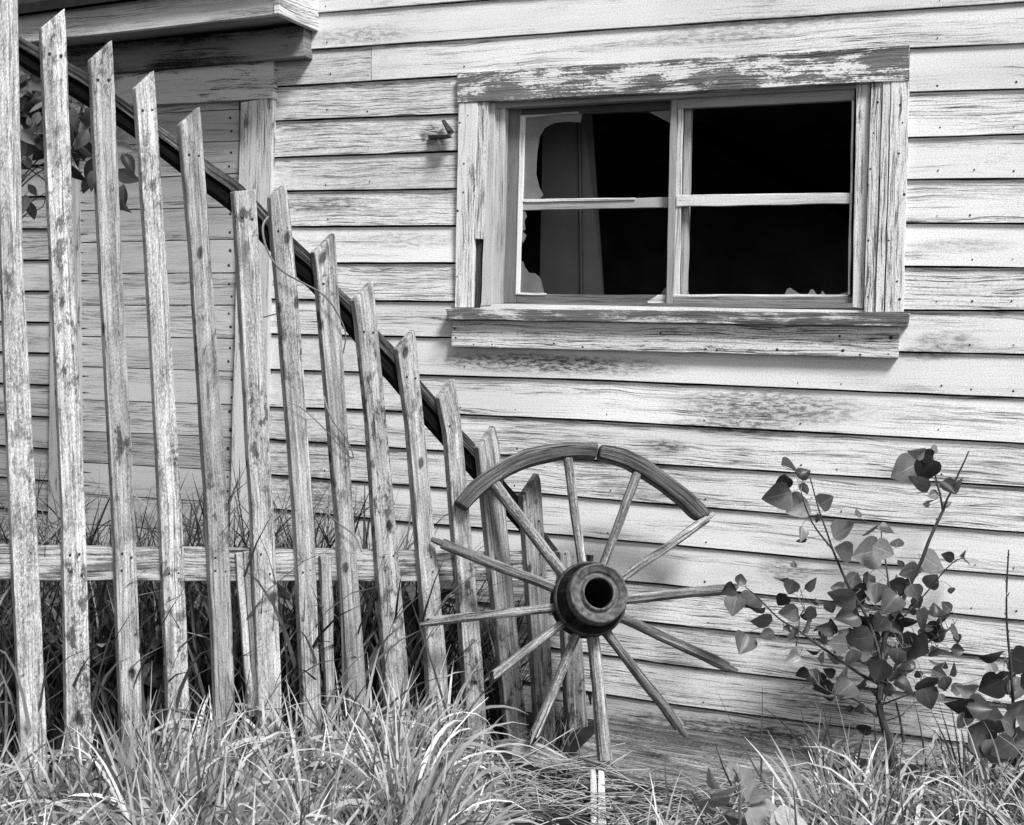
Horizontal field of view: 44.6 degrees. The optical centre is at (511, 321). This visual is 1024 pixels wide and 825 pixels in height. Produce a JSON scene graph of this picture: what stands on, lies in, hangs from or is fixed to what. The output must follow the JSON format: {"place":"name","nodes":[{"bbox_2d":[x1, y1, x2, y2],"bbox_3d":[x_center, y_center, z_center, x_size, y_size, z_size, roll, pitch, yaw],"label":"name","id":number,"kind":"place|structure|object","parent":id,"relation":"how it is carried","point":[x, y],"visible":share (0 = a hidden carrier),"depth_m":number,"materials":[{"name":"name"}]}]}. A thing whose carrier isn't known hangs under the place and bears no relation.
{"place":"outdoors","nodes":[
{"label":"outdoors","id":0,"kind":"place"},
{"bbox_2d":[248,711,1023,824],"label":"ground","id":1,"kind":"structure","parent":0,"point":[584,735],"depth_m":3.88,"materials":[{"name":"soil"}]},
{"bbox_2d":[19,66,138,219],"bbox_3d":[-1.870,0.154,4.473,1.110,2.540,0.534,1,0,4],"label":"leafy shrub","id":2,"kind":"object","parent":1,"relation":"on","point":[31,132],"visible":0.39,"depth_m":4.39,"materials":[{"name":"grey plant"}]},
{"bbox_2d":[0,453,592,811],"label":"weeds","id":3,"kind":"object","parent":1,"relation":"on","point":[102,641],"visible":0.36,"depth_m":4.00,"materials":[{"name":"grey plant"}]},
{"bbox_2d":[0,0,592,799],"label":"picket fence","id":4,"kind":"object","parent":1,"relation":"on","point":[74,564],"visible":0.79,"depth_m":3.71,"materials":[{"name":"grey wood"}]},
{"bbox_2d":[262,216,345,352],"bbox_3d":[-0.641,-0.112,3.852,0.300,0.418,0.047,1,0,-35],"label":"dry vine","id":5,"kind":"object","parent":4,"relation":"attached to","point":[267,250],"visible":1,"depth_m":3.80,"materials":[{"name":"grey plant"}]},
{"bbox_2d":[288,396,353,458],"bbox_3d":[-0.595,0.332,3.890,0.228,0.198,0.025,1,0,-35],"label":"dry vine","id":6,"kind":"object","parent":4,"relation":"attached to","point":[327,431],"visible":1,"depth_m":3.90,"materials":[{"name":"grey plant"}]},
{"bbox_2d":[322,508,361,551],"bbox_3d":[-0.530,0.657,3.927,0.131,0.144,0.034,1,0,-22],"label":"dry vine","id":7,"kind":"object","parent":4,"relation":"attached to","point":[329,515],"visible":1,"depth_m":3.92,"materials":[{"name":"grey plant"}]},
{"bbox_2d":[0,0,1023,770],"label":"abandoned house","id":8,"kind":"structure","parent":1,"relation":"on","point":[812,230],"depth_m":4.60,"materials":[{"name":"paint"}]},
{"bbox_2d":[540,105,603,294],"bbox_3d":[0.253,-0.478,5.182,0.271,0.922,0.102,1,0,20],"label":"curtain","id":9,"kind":"object","parent":8,"relation":"hanging from","point":[570,255],"depth_m":5.17,"materials":[{"name":"fabric"}]},
{"bbox_2d":[445,45,909,357],"bbox_3d":[0.568,-0.418,4.523,1.681,1.054,0.157,1,0,20],"label":"window frame","id":10,"kind":"structure","parent":8,"relation":"in","point":[496,113],"depth_m":4.49,"materials":[{"name":"paint"}]},
{"bbox_2d":[0,592,1023,824],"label":"grass","id":11,"kind":"structure","parent":1,"relation":"on","point":[411,776],"depth_m":3.31,"materials":[{"name":"grey plant"}]},
{"bbox_2d":[497,739,571,772],"bbox_3d":[0.057,1.386,4.008,0.267,0.090,0.119,1,0,34],"label":"wood chunk","id":12,"kind":"object","parent":1,"relation":"on","point":[539,759],"visible":0.75,"depth_m":3.96,"materials":[{"name":"grey wood"}]},
{"bbox_2d":[590,769,605,823],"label":"split stake","id":13,"kind":"object","parent":1,"relation":"on","point":[593,781],"visible":0.77,"depth_m":3.74,"materials":[{"name":"white wood"}]},
{"bbox_2d":[458,728,852,824],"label":"dry straw","id":14,"kind":"object","parent":1,"relation":"on","point":[585,806],"visible":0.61,"depth_m":3.74,"materials":[{"name":"grey plant"}]},
{"bbox_2d":[420,442,738,761],"bbox_3d":[0.231,0.907,4.135,1.088,0.986,0.426,1,0,-8],"label":"wagon wheel","id":15,"kind":"object","parent":14,"relation":"on","point":[590,601],"visible":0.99,"depth_m":4.11,"materials":[{"name":"grey wood"}]},
{"bbox_2d":[562,718,838,818],"bbox_3d":[0.614,1.462,4.074,0.826,0.060,0.637,1,0,20],"label":"wooden slab","id":16,"kind":"object","parent":1,"relation":"on","point":[648,745],"depth_m":4.13,"materials":[{"name":"grey wood"}]},
{"bbox_2d":[674,762,806,824],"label":"broadleaf plant","id":17,"kind":"object","parent":1,"relation":"on","point":[760,805],"visible":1,"depth_m":3.11,"materials":[{"name":"grey plant"}]},
{"bbox_2d":[721,444,997,768],"bbox_3d":[1.112,0.903,4.010,0.948,1.036,0.289,1,0,-7],"label":"poplar sapling","id":18,"kind":"object","parent":1,"relation":"on","point":[919,468],"visible":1,"depth_m":3.97,"materials":[{"name":"grey plant"}]},
{"bbox_2d":[944,550,1023,779],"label":"poplar sapling","id":19,"kind":"object","parent":1,"relation":"on","point":[971,706],"visible":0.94,"depth_m":3.73,"materials":[{"name":"grey plant"}]}
]}

